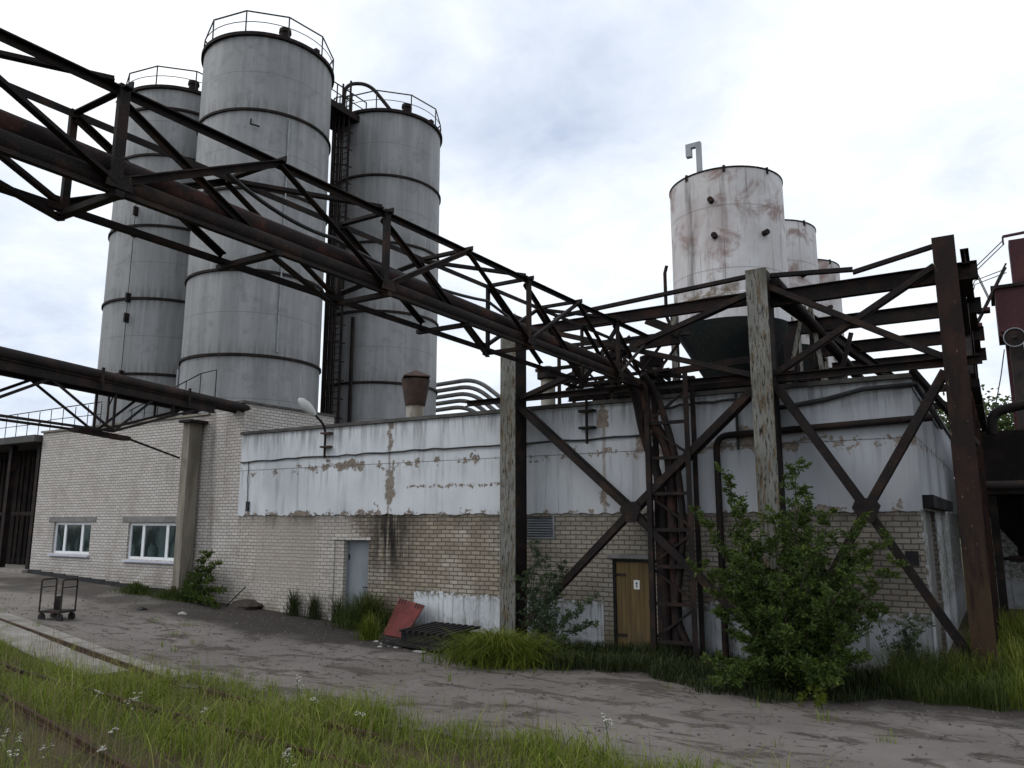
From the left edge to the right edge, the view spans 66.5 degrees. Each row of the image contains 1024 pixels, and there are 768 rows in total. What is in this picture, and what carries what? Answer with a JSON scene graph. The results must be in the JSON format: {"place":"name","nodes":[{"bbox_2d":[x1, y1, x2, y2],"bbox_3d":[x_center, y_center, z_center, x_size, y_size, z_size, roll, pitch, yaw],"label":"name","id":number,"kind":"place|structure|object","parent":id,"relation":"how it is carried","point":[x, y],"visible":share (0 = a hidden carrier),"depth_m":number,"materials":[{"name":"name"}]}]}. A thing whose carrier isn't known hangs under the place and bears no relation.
{"place":"outdoors","nodes":[
{"label":"outdoors","id":0,"kind":"place"},
{"bbox_2d":[0,572,1023,767],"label":"yard path","id":1,"kind":"structure","parent":0,"point":[858,740],"depth_m":12.60,"materials":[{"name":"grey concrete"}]},
{"bbox_2d":[38,578,78,620],"bbox_3d":[-11.751,5.574,20.223,0.771,1.054,0.510,-3,-10,16],"label":"platform trolley","id":2,"kind":"object","parent":1,"relation":"on","point":[56,610],"visible":0.99,"depth_m":20.19,"materials":[{"name":"metal"}]},
{"bbox_2d":[0,610,187,677],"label":"concrete strip","id":3,"kind":"object","parent":1,"relation":"on","point":[12,631],"visible":0.5,"depth_m":16.76,"materials":[{"name":"grey concrete"}]},
{"bbox_2d":[108,580,156,595],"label":"grass","id":4,"kind":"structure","parent":1,"relation":"on","point":[135,588],"depth_m":25.55,"materials":[{"name":"green plant"}]},
{"bbox_2d":[139,586,203,603],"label":"grass","id":5,"kind":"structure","parent":1,"relation":"on","point":[171,594],"depth_m":24.56,"materials":[{"name":"green plant"}]},
{"bbox_2d":[171,419,207,589],"bbox_3d":[-10.522,4.115,25.302,0.600,5.898,0.680,-6,-12,31],"label":"concrete post","id":6,"kind":"object","parent":1,"relation":"on","point":[186,508],"visible":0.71,"depth_m":25.30,"materials":[{"name":"concrete"}]},
{"bbox_2d":[0,358,215,458],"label":"pipe bridge","id":7,"kind":"structure","parent":6,"relation":"on","point":[36,375],"depth_m":19.45,"materials":[{"name":"metal"}]},
{"bbox_2d":[0,346,250,411],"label":"bridge pipe","id":8,"kind":"object","parent":7,"relation":"on","point":[34,359],"visible":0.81,"depth_m":19.86,"materials":[{"name":"metal"}]},
{"bbox_2d":[215,406,236,412],"bbox_3d":[-10.678,-0.181,19.765,0.280,0.273,13.737,-3,-10,16],"label":"bridge pipe","id":9,"kind":"object","parent":7,"relation":"on","point":[225,409],"visible":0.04,"depth_m":24.80,"materials":[{"name":"metal"}]},
{"bbox_2d":[177,548,227,608],"bbox_3d":[-9.507,5.947,23.950,2.535,1.792,0.952,-8,-13,39],"label":"corner shrub","id":10,"kind":"object","parent":1,"relation":"on","point":[193,588],"visible":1,"depth_m":23.89,"materials":[{"name":"green plant"}]},
{"bbox_2d":[226,586,245,605],"bbox_3d":[-8.338,6.414,23.594,0.553,0.568,0.070,3,-10,-17],"label":"lever","id":11,"kind":"object","parent":1,"relation":"on","point":[237,594],"visible":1,"depth_m":23.59,"materials":[{"name":"metal"}]},
{"bbox_2d":[227,599,263,609],"bbox_3d":[-7.972,6.607,23.502,1.218,0.270,1.124,-6,-12,31],"label":"soil heap","id":12,"kind":"object","parent":1,"relation":"on","point":[246,604],"visible":0.93,"depth_m":23.12,"materials":[{"name":"soil"}]},
{"bbox_2d":[274,587,307,616],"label":"weed tuft","id":13,"kind":"object","parent":1,"relation":"on","point":[294,611],"visible":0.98,"depth_m":22.38,"materials":[{"name":"green plant"}]},
{"bbox_2d":[302,591,323,619],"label":"weed tuft","id":14,"kind":"object","parent":1,"relation":"on","point":[313,611],"visible":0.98,"depth_m":21.96,"materials":[{"name":"green plant"}]},
{"bbox_2d":[324,591,352,622],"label":"weed tuft","id":15,"kind":"object","parent":1,"relation":"on","point":[336,609],"visible":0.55,"depth_m":21.52,"materials":[{"name":"green plant"}]},
{"bbox_2d":[317,588,411,633],"bbox_3d":[-3.899,5.873,20.542,3.690,1.186,3.279,-2,-10,10],"label":"grass clump","id":16,"kind":"object","parent":1,"relation":"on","point":[360,608],"visible":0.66,"depth_m":20.36,"materials":[{"name":"green plant"}]},
{"bbox_2d":[347,607,395,640],"bbox_3d":[-3.467,5.805,18.962,1.886,0.773,1.223,4,-11,-21],"label":"grass clump","id":17,"kind":"object","parent":1,"relation":"on","point":[371,633],"visible":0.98,"depth_m":18.74,"materials":[{"name":"green plant"}]},
{"bbox_2d":[383,598,424,637],"bbox_3d":[-2.781,5.890,19.667,1.117,0.810,1.170,-6,-12,31],"label":"red board","id":18,"kind":"object","parent":1,"relation":"on","point":[403,616],"visible":0.97,"depth_m":19.71,"materials":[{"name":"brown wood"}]},
{"bbox_2d":[1,608,901,767],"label":"yard sprouts","id":19,"kind":"object","parent":1,"relation":"on","point":[173,634],"visible":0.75,"depth_m":12.66,"materials":[{"name":"green plant"}]},
{"bbox_2d":[395,625,655,674],"bbox_3d":[-0.221,5.303,15.963,5.940,0.719,5.660,-6,-12,31],"label":"grass clump","id":20,"kind":"object","parent":1,"relation":"on","point":[499,649],"visible":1,"depth_m":15.40,"materials":[{"name":"green plant"}]},
{"bbox_2d":[513,539,600,647],"bbox_3d":[0.975,4.599,16.874,2.063,2.482,0.996,-9,-13,41],"label":"shrub","id":21,"kind":"object","parent":1,"relation":"on","point":[544,615],"visible":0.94,"depth_m":16.97,"materials":[{"name":"green plant"}]},
{"bbox_2d":[524,636,931,703],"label":"weeds","id":22,"kind":"object","parent":1,"relation":"on","point":[662,662],"visible":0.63,"depth_m":14.36,"materials":[{"name":"green plant"}]},
{"bbox_2d":[874,612,936,668],"bbox_3d":[6.840,4.597,13.445,1.072,1.282,0.672,-19,-22,62],"label":"weed shrub","id":23,"kind":"object","parent":1,"relation":"on","point":[908,646],"visible":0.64,"depth_m":13.46,"materials":[{"name":"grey plant"}]},
{"bbox_2d":[862,603,1023,711],"bbox_3d":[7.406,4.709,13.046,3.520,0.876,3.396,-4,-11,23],"label":"weeds","id":24,"kind":"object","parent":1,"relation":"on","point":[936,690],"visible":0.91,"depth_m":12.53,"materials":[{"name":"green plant"}]},
{"bbox_2d":[0,540,1023,767],"bbox_3d":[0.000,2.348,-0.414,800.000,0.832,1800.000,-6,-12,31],"label":"ground","id":25,"kind":"structure","parent":0,"point":[456,759],"depth_m":9.87,"materials":[{"name":"green plant"}]},
{"bbox_2d":[0,728,9,767],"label":"wildflower","id":26,"kind":"object","parent":25,"relation":"on","point":[6,744],"visible":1,"depth_m":8.25,"materials":[{"name":"white plant"}]},
{"bbox_2d":[7,749,18,766],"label":"wildflower","id":27,"kind":"object","parent":25,"relation":"on","point":[17,754],"visible":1,"depth_m":7.70,"materials":[{"name":"white plant"}]},
{"bbox_2d":[15,735,21,766],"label":"wildflower","id":28,"kind":"object","parent":25,"relation":"on","point":[21,746],"visible":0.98,"depth_m":8.54,"materials":[{"name":"white plant"}]},
{"bbox_2d":[0,434,42,572],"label":"open shed","id":29,"kind":"structure","parent":25,"relation":"on","point":[20,458],"depth_m":33.95,"materials":[{"name":"metal"}]},
{"bbox_2d":[0,692,134,767],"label":"rail","id":30,"kind":"object","parent":25,"relation":"on","point":[93,753],"visible":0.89,"depth_m":10.15,"materials":[{"name":"metal"}]},
{"bbox_2d":[0,618,178,684],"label":"rail","id":31,"kind":"object","parent":25,"relation":"on","point":[68,645],"visible":0.4,"depth_m":16.08,"materials":[{"name":"metal"}]},
{"bbox_2d":[93,689,102,728],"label":"wildflower","id":32,"kind":"object","parent":25,"relation":"on","point":[97,703],"visible":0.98,"depth_m":10.73,"materials":[{"name":"white plant"}]},
{"bbox_2d":[98,745,106,767],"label":"wildflower","id":33,"kind":"object","parent":25,"relation":"on","point":[101,754],"visible":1,"depth_m":7.96,"materials":[{"name":"white plant"}]},
{"bbox_2d":[107,727,118,767],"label":"wildflower","id":34,"kind":"object","parent":25,"relation":"on","point":[111,732],"visible":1,"depth_m":8.65,"materials":[{"name":"white plant"}]},
{"bbox_2d":[124,699,136,739],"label":"wildflower","id":35,"kind":"object","parent":25,"relation":"on","point":[128,718],"visible":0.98,"depth_m":10.28,"materials":[{"name":"white plant"}]},
{"bbox_2d":[92,65,202,424],"bbox_3d":[-17.864,-3.043,40.458,6.220,25.645,6.220,-6,-12,31],"label":"silo","id":36,"kind":"object","parent":25,"relation":"on","point":[143,310],"visible":0.23,"depth_m":38.04,"materials":[{"name":"metal"}]},
{"bbox_2d":[28,400,335,603],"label":"brick building","id":37,"kind":"structure","parent":25,"relation":"on","point":[106,511],"depth_m":27.38,"materials":[{"name":"brick"}]},
{"bbox_2d":[0,397,112,437],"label":"roof railing","id":38,"kind":"object","parent":37,"relation":"on","point":[108,407],"visible":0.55,"depth_m":32.49,"materials":[{"name":"metal"}]},
{"bbox_2d":[47,517,96,556],"bbox_3d":[-16.500,5.711,29.250,3.150,1.450,0.260,-6,-12,31],"label":"window","id":39,"kind":"structure","parent":37,"relation":"in","point":[72,534],"depth_m":29.32,"materials":[{"name":"white plastic"}]},
{"bbox_2d":[121,517,176,563],"bbox_3d":[-12.250,5.313,26.645,3.550,1.530,0.260,-6,-12,31],"label":"window","id":40,"kind":"structure","parent":37,"relation":"in","point":[147,541],"depth_m":26.77,"materials":[{"name":"white plastic"}]},
{"bbox_2d":[129,369,216,420],"bbox_3d":[-13.024,0.834,30.455,5.338,2.190,0.760,-6,-12,31],"label":"railing","id":41,"kind":"object","parent":37,"relation":"on","point":[185,389],"visible":0.24,"depth_m":29.82,"materials":[{"name":"metal"}]},
{"bbox_2d":[0,661,368,767],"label":"rail","id":42,"kind":"object","parent":25,"relation":"on","point":[300,749],"visible":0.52,"depth_m":10.86,"materials":[{"name":"metal"}]},
{"bbox_2d":[176,10,334,415],"bbox_3d":[-11.865,-3.801,36.158,6.220,25.645,6.220,-6,-12,31],"label":"silo","id":43,"kind":"object","parent":25,"relation":"on","point":[248,337],"visible":0.61,"depth_m":34.47,"materials":[{"name":"metal"}]},
{"bbox_2d":[330,81,366,129],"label":"catwalk","id":44,"kind":"object","parent":43,"relation":"attached to","point":[337,109],"visible":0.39,"depth_m":41.29,"materials":[{"name":"metal"}]},
{"bbox_2d":[197,686,380,742],"bbox_3d":[-3.481,4.839,11.519,4.611,0.130,0.135,-8,-13,40],"label":"rail","id":45,"kind":"object","parent":25,"relation":"on","point":[330,727],"visible":0.4,"depth_m":10.75,"materials":[{"name":"metal"}]},
{"bbox_2d":[293,675,301,710],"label":"wildflower","id":46,"kind":"object","parent":25,"relation":"on","point":[297,689],"visible":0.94,"depth_m":11.28,"materials":[{"name":"white plant"}]},
{"bbox_2d":[320,81,354,423],"bbox_3d":[-9.050,-3.458,39.705,2.000,26.200,0.975,-6,-12,31],"label":"caged ladder","id":47,"kind":"object","parent":25,"relation":"on","point":[329,340],"visible":0.59,"depth_m":39.91,"materials":[{"name":"metal"}]},
{"bbox_2d":[355,711,364,747],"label":"wildflower","id":48,"kind":"object","parent":25,"relation":"on","point":[358,723],"visible":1,"depth_m":9.45,"materials":[{"name":"white plant"}]},
{"bbox_2d":[325,90,441,423],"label":"silo","id":49,"kind":"object","parent":25,"relation":"on","point":[394,158],"visible":0.46,"depth_m":41.05,"materials":[{"name":"metal"}]},
{"bbox_2d":[340,82,390,138],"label":"filling pipe","id":50,"kind":"object","parent":49,"relation":"attached to","point":[372,88],"visible":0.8,"depth_m":42.61,"materials":[{"name":"metal"}]},
{"bbox_2d":[382,638,452,651],"bbox_3d":[-1.970,5.856,17.649,1.772,0.095,1.001,-8,-13,39],"label":"dark board","id":51,"kind":"object","parent":25,"relation":"on","point":[397,642],"visible":0.43,"depth_m":17.38,"materials":[{"name":"brown wood"}]},
{"bbox_2d":[399,621,481,647],"bbox_3d":[-1.623,5.690,17.784,1.500,0.330,1.200,-8,-13,37],"label":"pallet","id":52,"kind":"object","parent":51,"relation":"on","point":[430,629],"visible":0.88,"depth_m":17.55,"materials":[{"name":"grey wood"}]},
{"bbox_2d":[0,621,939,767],"bbox_3d":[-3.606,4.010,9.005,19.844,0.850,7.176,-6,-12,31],"label":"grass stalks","id":53,"kind":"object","parent":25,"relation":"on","point":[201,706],"depth_m":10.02,"materials":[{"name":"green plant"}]},
{"bbox_2d":[233,373,966,672],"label":"white building","id":54,"kind":"structure","parent":25,"relation":"on","point":[406,508],"depth_m":18.80,"materials":[{"name":"beige brick"}]},
{"bbox_2d":[298,398,332,457],"bbox_3d":[-5.679,1.267,22.567,1.040,1.701,0.480,9,-14,-43],"label":"wall lamp","id":55,"kind":"object","parent":54,"relation":"attached to","point":[305,405],"visible":1,"depth_m":22.43,"materials":[{"name":"metal"}]},
{"bbox_2d":[345,541,368,609],"bbox_3d":[-4.251,5.524,21.739,0.920,2.270,0.140,-6,-12,31],"label":"door","id":56,"kind":"structure","parent":54,"relation":"in","point":[357,551],"depth_m":21.84,"materials":[{"name":"grey paint"}]},
{"bbox_2d":[401,370,429,416],"bbox_3d":[-2.957,0.563,23.866,0.869,2.020,0.869,2,-10,-13],"label":"roof vent","id":57,"kind":"object","parent":54,"relation":"on","point":[415,385],"visible":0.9,"depth_m":23.61,"materials":[{"name":"brown metal"}]},
{"bbox_2d":[436,405,475,411],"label":"roof pipe","id":58,"kind":"object","parent":54,"relation":"on","point":[456,407],"visible":0.27,"depth_m":45.22,"materials":[{"name":"grey metal"}]},
{"bbox_2d":[436,399,485,410],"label":"roof pipe","id":59,"kind":"object","parent":54,"relation":"on","point":[453,401],"visible":0.23,"depth_m":45.15,"materials":[{"name":"grey metal"}]},
{"bbox_2d":[436,392,495,409],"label":"roof pipe","id":60,"kind":"object","parent":54,"relation":"on","point":[467,394],"visible":0.32,"depth_m":44.84,"materials":[{"name":"grey metal"}]},
{"bbox_2d":[436,378,499,397],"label":"roof pipe","id":61,"kind":"object","parent":54,"relation":"on","point":[478,382],"visible":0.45,"depth_m":44.47,"materials":[{"name":"grey metal"}]},
{"bbox_2d":[436,385,499,408],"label":"roof pipe","id":62,"kind":"object","parent":54,"relation":"on","point":[469,387],"visible":0.39,"depth_m":44.63,"materials":[{"name":"grey metal"}]},
{"bbox_2d":[537,366,556,404],"bbox_3d":[0.986,0.315,21.308,0.600,1.620,0.591,-6,-12,31],"label":"vent stub","id":63,"kind":"object","parent":54,"relation":"on","point":[545,377],"visible":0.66,"depth_m":21.16,"materials":[{"name":"metal"}]},
{"bbox_2d":[578,396,596,443],"bbox_3d":[1.775,0.837,18.425,0.400,1.150,0.160,-6,-12,31],"label":"wall bracket","id":64,"kind":"object","parent":54,"relation":"attached to","point":[586,427],"depth_m":18.37,"materials":[{"name":"metal"}]},
{"bbox_2d":[613,559,650,649],"bbox_3d":[2.732,4.905,17.368,0.960,1.970,0.160,-6,-12,31],"label":"door","id":65,"kind":"structure","parent":54,"relation":"in","point":[631,602],"depth_m":17.37,"materials":[{"name":"brown wood"}]},
{"bbox_2d":[640,355,663,394],"bbox_3d":[3.551,0.039,19.741,0.600,1.620,0.591,-6,-12,31],"label":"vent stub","id":66,"kind":"object","parent":54,"relation":"on","point":[655,363],"visible":0.32,"depth_m":19.60,"materials":[{"name":"metal"}]},
{"bbox_2d":[565,319,808,401],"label":"roof platform","id":67,"kind":"structure","parent":54,"relation":"on","point":[672,339],"depth_m":18.23,"materials":[{"name":"metal"}]},
{"bbox_2d":[556,338,694,403],"bbox_3d":[2.605,-0.201,19.304,3.631,1.591,1.036,-6,-12,31],"label":"roof lattice","id":68,"kind":"object","parent":67,"relation":"attached to","point":[655,373],"visible":0.24,"depth_m":19.02,"materials":[{"name":"metal"}]},
{"bbox_2d":[663,141,853,392],"bbox_3d":[6.243,-3.184,20.037,4.809,7.630,3.014,-16,-19,57],"label":"hopper tank","id":69,"kind":"object","parent":67,"relation":"on","point":[727,221],"visible":0.63,"depth_m":19.66,"materials":[{"name":"white metal"}]},
{"bbox_2d":[777,219,826,380],"bbox_3d":[8.301,-1.853,24.906,3.010,6.100,3.117,-6,-12,31],"label":"hopper tank","id":70,"kind":"object","parent":67,"relation":"on","point":[801,246],"visible":0.16,"depth_m":23.95,"materials":[{"name":"metal"}]},
{"bbox_2d":[809,259,847,381],"bbox_3d":[10.567,-1.219,28.505,3.010,6.100,3.117,-6,-12,31],"label":"hopper tank","id":71,"kind":"object","parent":67,"relation":"on","point":[835,304],"visible":0.13,"depth_m":27.63,"materials":[{"name":"metal"}]},
{"bbox_2d":[925,512,942,655],"bbox_3d":[8.675,4.123,16.183,0.075,2.900,2.350,-6,-12,31],"label":"sheet door","id":72,"kind":"structure","parent":54,"relation":"in","point":[928,518],"depth_m":16.54,"materials":[{"name":"metal"}]},
{"bbox_2d":[601,713,612,755],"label":"wildflower","id":73,"kind":"object","parent":25,"relation":"on","point":[606,728],"visible":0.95,"depth_m":9.19,"materials":[{"name":"white plant"}]},
{"bbox_2d":[643,372,704,662],"bbox_3d":[3.463,2.789,16.683,1.010,6.000,0.550,-6,-12,31],"label":"lattice mast","id":74,"kind":"object","parent":25,"relation":"on","point":[652,561],"visible":0.84,"depth_m":16.55,"materials":[{"name":"metal"}]},
{"bbox_2d":[640,371,692,650],"bbox_3d":[3.233,2.626,16.552,0.959,5.834,0.343,1,-10,-6],"label":"riser pipe","id":75,"kind":"object","parent":74,"relation":"attached to","point":[647,380],"visible":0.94,"depth_m":16.50,"materials":[{"name":"metal"}]},
{"bbox_2d":[465,234,999,670],"bbox_3d":[5.957,2.414,20.198,11.320,8.060,9.300,-6,-12,31],"label":"steel gantry","id":76,"kind":"object","parent":25,"relation":"on","point":[955,309],"visible":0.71,"depth_m":15.80,"materials":[{"name":"brown metal"}]},
{"bbox_2d":[0,28,652,397],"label":"pipe bridge","id":77,"kind":"structure","parent":76,"relation":"on","point":[64,206],"depth_m":8.80,"materials":[{"name":"metal"}]},
{"bbox_2d":[0,128,672,651],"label":"bridge pipe","id":78,"kind":"object","parent":77,"relation":"attached to","point":[30,148],"visible":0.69,"depth_m":9.11,"materials":[{"name":"metal"}]},
{"bbox_2d":[0,109,683,653],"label":"bridge pipe","id":79,"kind":"object","parent":77,"relation":"attached to","point":[28,129],"visible":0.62,"depth_m":9.31,"materials":[{"name":"metal"}]},
{"bbox_2d":[225,173,511,318],"bbox_3d":[-0.361,-1.300,13.246,0.127,0.662,10.798,-6,-12,32],"label":"bridge cable","id":80,"kind":"object","parent":77,"relation":"attached to","point":[268,205],"visible":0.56,"depth_m":9.97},
{"bbox_2d":[685,456,910,691],"bbox_3d":[4.714,3.216,13.325,3.745,3.993,2.752,-6,-12,31],"label":"willow bush","id":81,"kind":"object","parent":25,"relation":"on","point":[793,639],"visible":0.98,"depth_m":13.10,"materials":[{"name":"green plant"}]},
{"bbox_2d":[794,680,827,711],"bbox_3d":[4.577,4.752,11.962,0.536,0.489,0.715,-6,-12,31],"label":"weed shrub","id":82,"kind":"object","parent":25,"relation":"on","point":[821,699],"visible":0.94,"depth_m":11.91,"materials":[{"name":"green plant"}]},
{"bbox_2d":[934,402,960,545],"bbox_3d":[19.861,4.931,36.446,7.104,8.559,7.833,-6,-12,31],"label":"tree","id":83,"kind":"object","parent":25,"relation":"on","point":[946,424],"depth_m":36.37,"materials":[{"name":"green plant"}]},
{"bbox_2d":[937,384,1014,491],"bbox_3d":[24.108,4.492,38.448,8.848,10.118,10.017,-6,-12,31],"label":"tree","id":84,"kind":"object","parent":25,"relation":"on","point":[1004,423],"visible":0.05,"depth_m":38.40,"materials":[{"name":"green plant"}]},
{"bbox_2d":[973,231,1023,429],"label":"bunker tower","id":85,"kind":"structure","parent":25,"relation":"on","point":[1007,301],"depth_m":28.93,"materials":[{"name":"red metal"}]},
{"bbox_2d":[995,349,1004,407],"bbox_3d":[17.666,0.431,28.365,0.744,3.407,0.108,-4,-11,23],"label":"dangling cable","id":86,"kind":"object","parent":85,"relation":"hanging from","point":[1000,378],"visible":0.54,"depth_m":28.39,"materials":[{"name":"black rubber"}]},
{"bbox_2d":[1003,328,1023,346],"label":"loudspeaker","id":87,"kind":"object","parent":85,"relation":"attached to","point":[1013,337],"visible":1,"depth_m":28.23,"materials":[{"name":"metal"}]},
{"bbox_2d":[981,429,1023,623],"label":"loading shed","id":88,"kind":"structure","parent":25,"relation":"on","point":[1003,453],"depth_m":21.77,"materials":[{"name":"metal"}]},
{"bbox_2d":[987,400,1023,434],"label":"elbow pipe","id":89,"kind":"object","parent":88,"relation":"on","point":[995,414],"visible":0.98,"depth_m":21.25,"materials":[{"name":"metal"}]},
{"bbox_2d":[0,0,1023,478],"label":"sky","id":90,"kind":"structure","parent":0,"point":[889,128],"materials":[{"name":"white"}]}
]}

